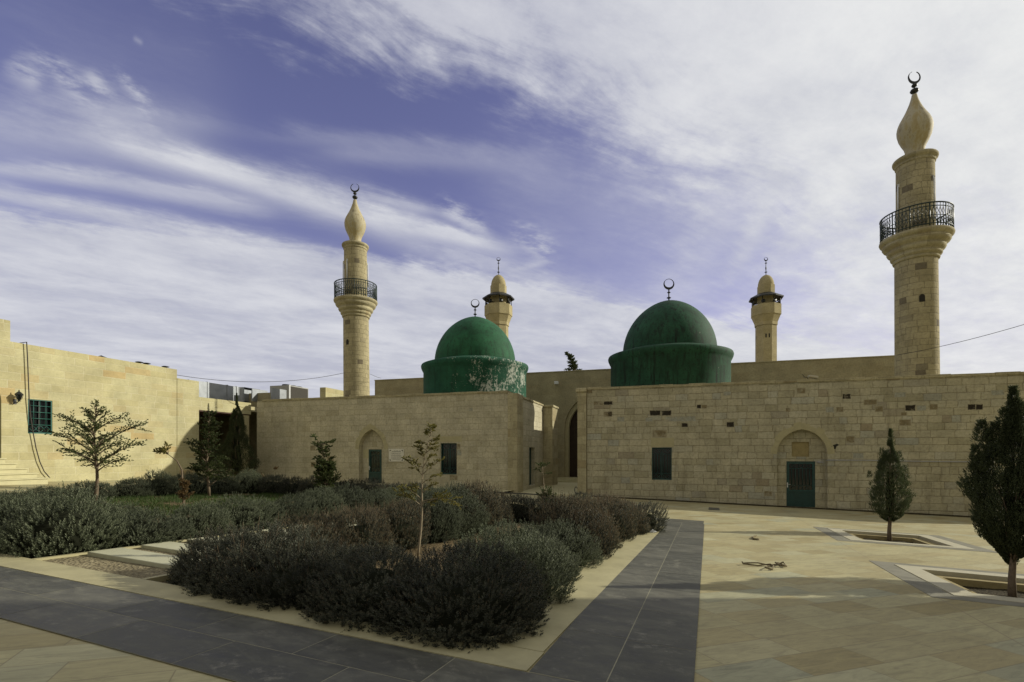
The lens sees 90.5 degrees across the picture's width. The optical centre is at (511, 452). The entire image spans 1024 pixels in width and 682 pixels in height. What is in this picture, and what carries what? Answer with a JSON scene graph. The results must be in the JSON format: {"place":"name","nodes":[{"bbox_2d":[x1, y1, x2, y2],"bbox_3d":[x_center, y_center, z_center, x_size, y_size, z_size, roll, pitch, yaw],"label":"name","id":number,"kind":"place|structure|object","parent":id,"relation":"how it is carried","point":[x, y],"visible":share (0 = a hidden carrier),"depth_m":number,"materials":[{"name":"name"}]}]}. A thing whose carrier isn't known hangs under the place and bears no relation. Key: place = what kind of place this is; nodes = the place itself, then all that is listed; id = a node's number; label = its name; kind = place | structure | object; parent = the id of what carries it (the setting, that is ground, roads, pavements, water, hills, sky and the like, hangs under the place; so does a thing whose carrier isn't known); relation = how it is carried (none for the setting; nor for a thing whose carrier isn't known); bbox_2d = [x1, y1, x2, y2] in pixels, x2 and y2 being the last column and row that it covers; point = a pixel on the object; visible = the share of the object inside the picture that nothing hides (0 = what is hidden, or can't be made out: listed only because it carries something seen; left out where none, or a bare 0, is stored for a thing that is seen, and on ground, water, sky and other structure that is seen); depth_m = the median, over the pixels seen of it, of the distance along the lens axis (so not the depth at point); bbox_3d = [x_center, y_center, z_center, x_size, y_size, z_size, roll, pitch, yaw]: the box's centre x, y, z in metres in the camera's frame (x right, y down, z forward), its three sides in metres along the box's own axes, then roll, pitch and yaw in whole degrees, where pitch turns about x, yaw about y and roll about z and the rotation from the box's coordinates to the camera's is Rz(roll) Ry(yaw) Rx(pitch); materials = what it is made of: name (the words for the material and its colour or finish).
{"place":"outdoors","nodes":[
{"label":"outdoors","id":0,"kind":"place"},
{"bbox_2d":[59,490,303,515],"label":"grass","id":1,"kind":"structure","parent":0,"point":[155,502],"depth_m":14.45,"materials":[{"name":"plant"}]},
{"bbox_2d":[6,493,537,582],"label":"garden soil","id":2,"kind":"structure","parent":0,"point":[438,546],"depth_m":8.60,"materials":[{"name":"soil"}]},
{"bbox_2d":[0,486,62,550],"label":"rosemary bush","id":3,"kind":"object","parent":2,"relation":"on","point":[5,503],"visible":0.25,"depth_m":6.99,"materials":[{"name":"green plant"}]},
{"bbox_2d":[23,484,75,498],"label":"rosemary bush","id":4,"kind":"object","parent":2,"relation":"on","point":[38,489],"visible":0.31,"depth_m":13.60,"materials":[{"name":"green plant"}]},
{"bbox_2d":[0,480,132,558],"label":"rosemary bush","id":5,"kind":"object","parent":2,"relation":"on","point":[76,527],"visible":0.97,"depth_m":6.59,"materials":[{"name":"green plant"}]},
{"bbox_2d":[65,479,118,498],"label":"rosemary bush","id":6,"kind":"object","parent":2,"relation":"on","point":[108,488],"visible":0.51,"depth_m":14.38,"materials":[{"name":"green plant"}]},
{"bbox_2d":[39,399,151,501],"bbox_3d":[-10.254,-0.015,12.550,2.340,2.605,1.328,0,0,0],"label":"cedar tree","id":7,"kind":"object","parent":2,"relation":"on","point":[94,451],"visible":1,"depth_m":12.51,"materials":[{"name":"green plant"}]},
{"bbox_2d":[89,500,147,525],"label":"rosemary bush","id":8,"kind":"object","parent":2,"relation":"on","point":[127,506],"visible":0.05,"depth_m":8.23,"materials":[{"name":"green plant"}]},
{"bbox_2d":[42,542,217,578],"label":"garden path","id":9,"kind":"structure","parent":2,"relation":"on","point":[116,567],"depth_m":6.01,"materials":[{"name":"gravel"}]},
{"bbox_2d":[87,548,199,569],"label":"stepping slab","id":10,"kind":"structure","parent":9,"relation":"attached to","point":[147,558],"depth_m":6.38,"materials":[{"name":"stone"}]},
{"bbox_2d":[141,541,212,556],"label":"stepping slab","id":11,"kind":"structure","parent":9,"relation":"attached to","point":[169,547],"depth_m":7.09,"materials":[{"name":"stone"}]},
{"bbox_2d":[108,476,159,497],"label":"rosemary bush","id":12,"kind":"object","parent":2,"relation":"on","point":[124,487],"visible":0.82,"depth_m":15.24,"materials":[{"name":"green plant"}]},
{"bbox_2d":[94,506,198,548],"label":"rosemary bush","id":13,"kind":"object","parent":2,"relation":"on","point":[160,530],"visible":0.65,"depth_m":7.58,"materials":[{"name":"green plant"}]},
{"bbox_2d":[137,467,181,495],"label":"rosemary bush","id":14,"kind":"object","parent":2,"relation":"on","point":[166,487],"visible":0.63,"depth_m":16.18,"materials":[{"name":"green plant"}]},
{"bbox_2d":[152,441,185,505],"bbox_3d":[-8.612,0.542,12.759,0.848,1.652,0.287,0,0,0],"label":"young tree","id":15,"kind":"object","parent":2,"relation":"on","point":[163,450],"visible":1,"depth_m":12.73,"materials":[{"name":"green plant"}]},
{"bbox_2d":[175,478,194,502],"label":"dead shrub","id":16,"kind":"object","parent":2,"relation":"on","point":[184,490],"visible":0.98,"depth_m":12.60,"materials":[{"name":"brown plant"}]},
{"bbox_2d":[172,470,215,494],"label":"rosemary bush","id":17,"kind":"object","parent":2,"relation":"on","point":[196,485],"visible":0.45,"depth_m":17.01,"materials":[{"name":"green plant"}]},
{"bbox_2d":[166,499,235,539],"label":"rosemary bush","id":18,"kind":"object","parent":2,"relation":"on","point":[202,521],"visible":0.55,"depth_m":8.48,"materials":[{"name":"green plant"}]},
{"bbox_2d":[183,410,235,495],"bbox_3d":[-9.591,0.021,16.378,1.233,2.757,1.440,0,0,32],"label":"cedar tree","id":19,"kind":"object","parent":2,"relation":"on","point":[199,468],"visible":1,"depth_m":16.15,"materials":[{"name":"green plant"}]},
{"bbox_2d":[204,473,239,494],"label":"rosemary bush","id":20,"kind":"object","parent":2,"relation":"on","point":[221,486],"visible":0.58,"depth_m":17.84,"materials":[{"name":"green plant"}]},
{"bbox_2d":[164,519,287,586],"bbox_3d":[-3.137,1.092,5.667,1.439,0.718,1.343,0,0,-6],"label":"lavender bush","id":21,"kind":"object","parent":2,"relation":"on","point":[184,563],"visible":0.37,"depth_m":5.44,"materials":[{"name":"green plant"}]},
{"bbox_2d":[204,492,288,531],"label":"rosemary bush","id":22,"kind":"object","parent":2,"relation":"on","point":[244,514],"visible":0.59,"depth_m":9.38,"materials":[{"name":"green plant"}]},
{"bbox_2d":[230,467,265,493],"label":"rosemary bush","id":23,"kind":"object","parent":2,"relation":"on","point":[247,484],"visible":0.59,"depth_m":18.70,"materials":[{"name":"green plant"}]},
{"bbox_2d":[179,512,337,599],"bbox_3d":[-2.624,1.052,5.378,1.477,0.820,1.481,0,0,4],"label":"lavender bush","id":24,"kind":"object","parent":2,"relation":"on","point":[203,586],"visible":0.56,"depth_m":5.08,"materials":[{"name":"green plant"}]},
{"bbox_2d":[255,472,285,493],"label":"lavender bush","id":25,"kind":"object","parent":2,"relation":"on","point":[270,482],"visible":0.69,"depth_m":18.68,"materials":[{"name":"green plant"}]},
{"bbox_2d":[275,474,303,494],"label":"lavender bush","id":26,"kind":"object","parent":2,"relation":"on","point":[291,486],"visible":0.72,"depth_m":18.44,"materials":[{"name":"green plant"}]},
{"bbox_2d":[263,491,318,524],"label":"rosemary bush","id":27,"kind":"object","parent":2,"relation":"on","point":[292,508],"visible":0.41,"depth_m":10.31,"materials":[{"name":"green plant"}]},
{"bbox_2d":[217,529,368,610],"bbox_3d":[-2.048,1.120,5.050,1.337,0.712,1.542,0,0,42],"label":"lavender bush","id":28,"kind":"object","parent":2,"relation":"on","point":[275,587],"visible":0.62,"depth_m":4.67,"materials":[{"name":"green plant"}]},
{"bbox_2d":[294,473,318,494],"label":"lavender bush","id":29,"kind":"object","parent":2,"relation":"on","point":[304,486],"visible":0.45,"depth_m":18.02,"materials":[{"name":"green plant"}]},
{"bbox_2d":[270,506,359,562],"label":"lavender bush","id":30,"kind":"object","parent":2,"relation":"on","point":[319,525],"visible":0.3,"depth_m":6.75,"materials":[{"name":"green plant"}]},
{"bbox_2d":[295,484,349,523],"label":"rosemary bush","id":31,"kind":"object","parent":2,"relation":"on","point":[321,503],"visible":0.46,"depth_m":11.12,"materials":[{"name":"green plant"}]},
{"bbox_2d":[310,433,341,492],"bbox_3d":[-6.288,0.458,17.032,1.070,2.197,1.160,0,0,0],"label":"cedar tree","id":32,"kind":"object","parent":2,"relation":"on","point":[324,470],"visible":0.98,"depth_m":16.92,"materials":[{"name":"green plant"}]},
{"bbox_2d":[335,476,361,495],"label":"lavender bush","id":33,"kind":"object","parent":2,"relation":"on","point":[351,483],"visible":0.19,"depth_m":17.52,"materials":[{"name":"green plant"}]},
{"bbox_2d":[324,481,374,515],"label":"rosemary bush","id":34,"kind":"object","parent":2,"relation":"on","point":[353,501],"visible":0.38,"depth_m":12.05,"materials":[{"name":"green plant"}]},
{"bbox_2d":[317,502,393,556],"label":"lavender bush","id":35,"kind":"object","parent":2,"relation":"on","point":[367,530],"visible":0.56,"depth_m":7.32,"materials":[{"name":"green plant"}]},
{"bbox_2d":[290,532,440,632],"bbox_3d":[-1.284,1.119,4.729,1.471,0.759,1.480,0,0,31],"label":"lavender bush","id":36,"kind":"object","parent":2,"relation":"on","point":[343,599],"visible":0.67,"depth_m":4.39,"materials":[{"name":"green plant"}]},
{"bbox_2d":[352,475,387,495],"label":"lavender bush","id":37,"kind":"object","parent":2,"relation":"on","point":[369,486],"visible":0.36,"depth_m":17.27,"materials":[{"name":"green plant"}]},
{"bbox_2d":[362,487,396,510],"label":"rosemary bush","id":38,"kind":"object","parent":2,"relation":"on","point":[377,499],"visible":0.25,"depth_m":12.76,"materials":[{"name":"green plant"}]},
{"bbox_2d":[377,477,404,494],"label":"lavender bush","id":39,"kind":"object","parent":2,"relation":"on","point":[392,484],"visible":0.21,"depth_m":16.77,"materials":[{"name":"green plant"}]},
{"bbox_2d":[361,496,431,550],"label":"lavender bush","id":40,"kind":"object","parent":2,"relation":"on","point":[405,529],"visible":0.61,"depth_m":8.10,"materials":[{"name":"green plant"}]},
{"bbox_2d":[375,485,420,508],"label":"rosemary bush","id":41,"kind":"object","parent":2,"relation":"on","point":[390,490],"visible":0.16,"depth_m":13.84,"materials":[{"name":"green plant"}]},
{"bbox_2d":[398,486,426,498],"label":"rosemary bush","id":42,"kind":"object","parent":2,"relation":"on","point":[419,492],"visible":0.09,"depth_m":14.79,"materials":[{"name":"green plant"}]},
{"bbox_2d":[406,478,433,491],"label":"lavender bush","id":43,"kind":"object","parent":2,"relation":"on","point":[419,484],"visible":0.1,"depth_m":16.46,"materials":[{"name":"green plant"}]},
{"bbox_2d":[392,423,462,558],"bbox_3d":[-1.167,0.531,7.022,1.052,1.916,0.312,0,0,12],"label":"young tree","id":44,"kind":"object","parent":2,"relation":"on","point":[436,439],"visible":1,"depth_m":7.01,"materials":[{"name":"green plant"}]},
{"bbox_2d":[397,484,465,543],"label":"rosemary bush","id":45,"kind":"object","parent":2,"relation":"on","point":[440,525],"visible":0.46,"depth_m":8.89,"materials":[{"name":"green plant"}]},
{"bbox_2d":[361,532,551,652],"bbox_3d":[-0.428,1.113,4.412,1.558,0.819,1.566,0,0,26],"label":"lavender bush","id":46,"kind":"object","parent":2,"relation":"on","point":[473,605],"visible":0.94,"depth_m":4.08,"materials":[{"name":"green plant"}]},
{"bbox_2d":[430,479,491,540],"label":"rosemary bush","id":47,"kind":"object","parent":2,"relation":"on","point":[470,522],"visible":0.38,"depth_m":9.80,"materials":[{"name":"green plant"}]},
{"bbox_2d":[447,476,504,529],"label":"lavender bush","id":48,"kind":"object","parent":2,"relation":"on","point":[494,509],"visible":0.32,"depth_m":10.87,"materials":[{"name":"green plant"}]},
{"bbox_2d":[474,484,514,526],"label":"lavender bush","id":49,"kind":"object","parent":2,"relation":"on","point":[506,514],"visible":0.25,"depth_m":11.63,"materials":[{"name":"green plant"}]},
{"bbox_2d":[441,518,578,603],"bbox_3d":[-0.067,1.152,5.446,1.363,0.828,1.556,0,0,-28],"label":"rosemary bush","id":50,"kind":"object","parent":2,"relation":"on","point":[552,581],"visible":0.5,"depth_m":5.26,"materials":[{"name":"green plant"}]},
{"bbox_2d":[503,491,535,522],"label":"lavender bush","id":51,"kind":"object","parent":2,"relation":"on","point":[517,508],"visible":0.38,"depth_m":12.63,"materials":[{"name":"green plant"}]},
{"bbox_2d":[479,516,583,586],"bbox_3d":[0.199,1.192,6.284,1.324,0.813,1.271,0,0,0],"label":"rosemary bush","id":52,"kind":"object","parent":2,"relation":"on","point":[575,569],"visible":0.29,"depth_m":6.16,"materials":[{"name":"green plant"}]},
{"bbox_2d":[522,494,565,524],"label":"lavender bush","id":53,"kind":"object","parent":2,"relation":"on","point":[537,509],"visible":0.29,"depth_m":12.40,"materials":[{"name":"green plant"}]},
{"bbox_2d":[533,461,556,506],"bbox_3d":[0.827,0.971,12.682,0.622,1.486,0.634,0,0,0],"label":"young tree","id":54,"kind":"object","parent":2,"relation":"on","point":[549,491],"visible":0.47,"depth_m":12.71,"materials":[{"name":"green plant"}]},
{"bbox_2d":[512,517,605,568],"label":"rosemary bush","id":55,"kind":"object","parent":2,"relation":"on","point":[576,547],"visible":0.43,"depth_m":7.03,"materials":[{"name":"green plant"}]},
{"bbox_2d":[528,488,618,559],"bbox_3d":[0.952,1.100,8.041,1.375,1.157,1.488,0,0,-26],"label":"lavender bush","id":56,"kind":"object","parent":2,"relation":"on","point":[578,516],"visible":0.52,"depth_m":7.84,"materials":[{"name":"green plant"}]},
{"bbox_2d":[565,489,596,506],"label":"lavender bush","id":57,"kind":"object","parent":2,"relation":"on","point":[575,496],"visible":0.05,"depth_m":12.36,"materials":[{"name":"green plant"}]},
{"bbox_2d":[554,496,623,548],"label":"lavender bush","id":58,"kind":"object","parent":2,"relation":"on","point":[617,532],"visible":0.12,"depth_m":8.94,"materials":[{"name":"green plant"}]},
{"bbox_2d":[574,493,638,541],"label":"lavender bush","id":59,"kind":"object","parent":2,"relation":"on","point":[625,530],"visible":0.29,"depth_m":9.66,"materials":[{"name":"green plant"}]},
{"bbox_2d":[586,489,650,534],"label":"lavender bush","id":60,"kind":"object","parent":2,"relation":"on","point":[643,529],"visible":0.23,"depth_m":10.63,"materials":[{"name":"green plant"}]},
{"bbox_2d":[625,499,669,532],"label":"lavender bush","id":61,"kind":"object","parent":2,"relation":"on","point":[654,525],"visible":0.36,"depth_m":11.25,"materials":[{"name":"green plant"}]},
{"bbox_2d":[0,479,1023,681],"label":"courtyard","id":62,"kind":"structure","parent":0,"point":[822,607],"depth_m":4.90,"materials":[{"name":"stone"}]},
{"bbox_2d":[0,319,257,484],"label":"stone hall","id":63,"kind":"structure","parent":62,"relation":"on","point":[169,405],"depth_m":21.79,"materials":[{"name":"stone"}]},
{"bbox_2d":[13,390,23,403],"bbox_3d":[-18.555,-2.076,19.075,0.372,0.530,0.217,0,0,17],"label":"wall lantern","id":64,"kind":"object","parent":63,"relation":"attached to","point":[19,395],"depth_m":19.03,"materials":[{"name":"metal"}]},
{"bbox_2d":[21,342,49,477],"bbox_3d":[-18.610,-1.593,19.820,0.419,5.252,0.798,0,0,17],"label":"hanging cable","id":65,"kind":"object","parent":63,"relation":"hanging from","point":[30,408],"visible":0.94,"depth_m":19.49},
{"bbox_2d":[28,399,51,433],"bbox_3d":[-18.561,-1.388,19.931,0.115,1.332,0.816,0,0,17],"label":"window","id":66,"kind":"structure","parent":63,"relation":"in","point":[41,410],"depth_m":19.97,"materials":[{"name":"metal"}]},
{"bbox_2d":[208,393,263,478],"bbox_3d":[-14.922,-0.821,27.320,2.532,4.809,2.252,0,0,-41],"label":"juniper tree","id":67,"kind":"object","parent":62,"relation":"on","point":[237,421],"visible":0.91,"depth_m":27.25,"materials":[{"name":"green plant"}]},
{"bbox_2d":[248,392,270,406],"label":"roof block","id":68,"kind":"structure","parent":62,"relation":"on","point":[261,396],"depth_m":32.77,"materials":[{"name":"stone"}]},
{"bbox_2d":[0,566,573,681],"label":"front walk","id":69,"kind":"structure","parent":62,"relation":"on","point":[232,646],"depth_m":3.67,"materials":[{"name":"stone"}]},
{"bbox_2d":[0,522,660,671],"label":"bed kerbs","id":70,"kind":"structure","parent":62,"relation":"on","point":[526,654],"depth_m":4.65,"materials":[{"name":"stone"}]},
{"bbox_2d":[333,184,377,396],"bbox_3d":[-10.025,-6.476,32.700,2.730,21.604,2.730,-1,0,17],"label":"minaret","id":71,"kind":"object","parent":62,"relation":"on","point":[356,304],"visible":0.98,"depth_m":32.04,"materials":[{"name":"stone"}]},
{"bbox_2d":[249,477,512,493],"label":"terrace","id":72,"kind":"structure","parent":62,"relation":"on","point":[425,487],"depth_m":25.51,"materials":[{"name":"stone"}]},
{"bbox_2d":[257,299,558,492],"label":"shrine building","id":73,"kind":"structure","parent":62,"relation":"on","point":[484,414],"depth_m":27.56,"materials":[{"name":"stone"}]},
{"bbox_2d":[270,384,307,398],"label":"air conditioner","id":74,"kind":"object","parent":73,"relation":"on","point":[293,391],"visible":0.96,"depth_m":47.11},
{"bbox_2d":[320,387,342,396],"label":"parapet block","id":75,"kind":"structure","parent":73,"relation":"on","point":[327,392],"depth_m":36.18,"materials":[{"name":"stone"}]},
{"bbox_2d":[369,449,381,482],"bbox_3d":[-7.532,0.823,27.976,0.821,1.964,0.119,0,0,17],"label":"door","id":76,"kind":"structure","parent":73,"relation":"in","point":[375,455],"depth_m":27.99,"materials":[{"name":"green metal"}]},
{"bbox_2d":[389,449,403,461],"bbox_3d":[-6.187,0.163,27.177,0.900,0.678,0.036,0,0,17],"label":"wall plaque","id":77,"kind":"object","parent":73,"relation":"attached to","point":[395,455],"depth_m":27.16,"materials":[{"name":"stone"}]},
{"bbox_2d":[441,443,456,473],"bbox_3d":[-3.243,0.341,26.452,0.911,1.620,0.115,0,0,17],"label":"window","id":78,"kind":"structure","parent":73,"relation":"in","point":[449,450],"depth_m":26.47,"materials":[{"name":"green metal"}]},
{"bbox_2d":[529,447,530,484],"bbox_3d":[0.873,0.786,28.370,0.080,2.109,1.255,0,0,17],"label":"side door","id":79,"kind":"structure","parent":73,"relation":"in","point":[529,447],"depth_m":28.71,"materials":[{"name":"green metal"}]},
{"bbox_2d":[529,521,703,681],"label":"side walk","id":80,"kind":"structure","parent":62,"relation":"on","point":[636,620],"depth_m":4.43,"materials":[{"name":"stone"}]},
{"bbox_2d":[374,355,893,481],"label":"mosque building","id":81,"kind":"structure","parent":62,"relation":"on","point":[542,388],"depth_m":34.83,"materials":[{"name":"stone"}]},
{"bbox_2d":[178,373,341,381],"bbox_3d":[-13.925,-4.338,28.400,8.980,0.983,0.022,0,0,-32],"label":"overhead wire","id":82,"kind":"object","parent":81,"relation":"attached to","point":[270,381],"visible":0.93,"depth_m":28.60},
{"bbox_2d":[482,257,514,336],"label":"minaret","id":83,"kind":"object","parent":81,"relation":"on","point":[498,299],"visible":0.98,"depth_m":44.32,"materials":[{"name":"stone"}]},
{"bbox_2d":[564,351,581,370],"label":"conifer tree","id":84,"kind":"object","parent":81,"relation":"on","point":[573,365],"visible":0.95,"depth_m":37.22,"materials":[{"name":"green plant"}]},
{"bbox_2d":[570,411,576,476],"bbox_3d":[5.424,-0.850,35.354,3.200,5.300,0.110,0,0,17],"label":"door","id":85,"kind":"structure","parent":81,"relation":"in","point":[573,425],"depth_m":35.67,"materials":[{"name":"brown wood"}]},
{"bbox_2d":[749,257,783,361],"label":"minaret","id":86,"kind":"object","parent":81,"relation":"on","point":[765,311],"visible":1,"depth_m":44.33,"materials":[{"name":"stone"}]},
{"bbox_2d":[656,518,703,523],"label":"walk","id":87,"kind":"structure","parent":62,"relation":"on","point":[686,521],"depth_m":13.85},
{"bbox_2d":[742,561,786,569],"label":"dry fallen branch","id":88,"kind":"object","parent":62,"relation":"on","point":[769,564],"visible":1,"depth_m":7.49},
{"bbox_2d":[593,496,972,517],"bbox_3d":[13.363,2.521,21.134,20.000,0.938,0.155,0,0,17],"label":"wall footing","id":89,"kind":"object","parent":62,"relation":"on","point":[787,506],"depth_m":21.60,"materials":[{"name":"stone"}]},
{"bbox_2d":[576,279,1023,515],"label":"shrine building","id":90,"kind":"structure","parent":62,"relation":"on","point":[673,412],"depth_m":22.08,"materials":[{"name":"stone"}]},
{"bbox_2d":[652,447,671,479],"bbox_3d":[6.887,0.525,23.355,0.871,1.482,0.115,0,0,17],"label":"window","id":91,"kind":"structure","parent":90,"relation":"in","point":[661,456],"depth_m":23.36,"materials":[{"name":"green metal"}]},
{"bbox_2d":[786,461,814,506],"bbox_3d":[12.408,1.368,21.827,1.103,1.956,0.119,0,0,17],"label":"door","id":92,"kind":"structure","parent":90,"relation":"in","point":[800,475],"depth_m":21.84,"materials":[{"name":"green metal"}]},
{"bbox_2d":[826,460,994,462],"bbox_3d":[16.482,0.369,20.347,6.823,0.104,0.249,0,0,17],"label":"wall conduit","id":93,"kind":"object","parent":90,"relation":"attached to","point":[904,461],"depth_m":20.38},
{"bbox_2d":[828,528,975,549],"bbox_3d":[8.844,2.140,11.822,2.160,0.310,2.520,2,-2,22],"label":"tree pit","id":94,"kind":"object","parent":62,"relation":"on","point":[898,538],"visible":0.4,"depth_m":12.32,"materials":[{"name":"beige stone"}]},
{"bbox_2d":[867,428,915,541],"bbox_3d":[9.223,0.829,12.455,1.092,2.858,0.913,0,0,0],"label":"cypress tree","id":95,"kind":"object","parent":94,"relation":"in","point":[890,514],"visible":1,"depth_m":12.34,"materials":[{"name":"green plant"}]},
{"bbox_2d":[814,527,996,552],"bbox_3d":[8.848,2.018,11.825,2.740,0.055,3.000,2,-2,22],"label":"pit surround","id":96,"kind":"object","parent":62,"relation":"on","point":[832,534],"visible":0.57,"depth_m":11.10,"materials":[{"name":"stone"}]},
{"bbox_2d":[879,72,954,375],"bbox_3d":[17.829,-6.287,22.400,2.650,20.975,2.650,0,0,17],"label":"minaret","id":97,"kind":"object","parent":62,"relation":"on","point":[913,247],"visible":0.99,"depth_m":21.83,"materials":[{"name":"stone"}]},
{"bbox_2d":[899,324,1023,354],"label":"overhead wire","id":98,"kind":"object","parent":97,"relation":"attached to","point":[961,341],"visible":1,"depth_m":19.80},
{"bbox_2d":[869,560,1023,606],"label":"pit surround","id":99,"kind":"object","parent":62,"relation":"on","point":[927,588],"visible":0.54,"depth_m":6.70,"materials":[{"name":"stone"}]},
{"bbox_2d":[895,564,1023,602],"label":"tree pit","id":100,"kind":"object","parent":62,"relation":"on","point":[984,585],"visible":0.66,"depth_m":7.29,"materials":[{"name":"beige stone"}]},
{"bbox_2d":[956,385,1023,597],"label":"cypress tree","id":101,"kind":"object","parent":100,"relation":"in","point":[999,535],"visible":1,"depth_m":6.71,"materials":[{"name":"green plant"}]},
{"bbox_2d":[0,0,1023,397],"label":"sky","id":102,"kind":"structure","parent":0,"point":[177,177],"materials":[{"name":"blue"}]},
{"bbox_2d":[523,482,586,495],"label":"passage floor","id":103,"kind":"structure","parent":0,"point":[566,488],"depth_m":27.51,"materials":[{"name":"stone"}]},
{"bbox_3d":[-19.146,-2.842,34.341,5.300,0.485,9.286,0,0,17],"label":"roof slab","id":104,"kind":"object","parent":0,"visible":0},
{"bbox_2d":[188,379,285,402],"bbox_3d":[-20.954,-3.710,32.546,11.448,1.010,4.976,0,0,17],"label":"air duct","id":105,"kind":"object","parent":104,"relation":"on","point":[216,391],"visible":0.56,"depth_m":32.05,"materials":[{"name":"metal"}]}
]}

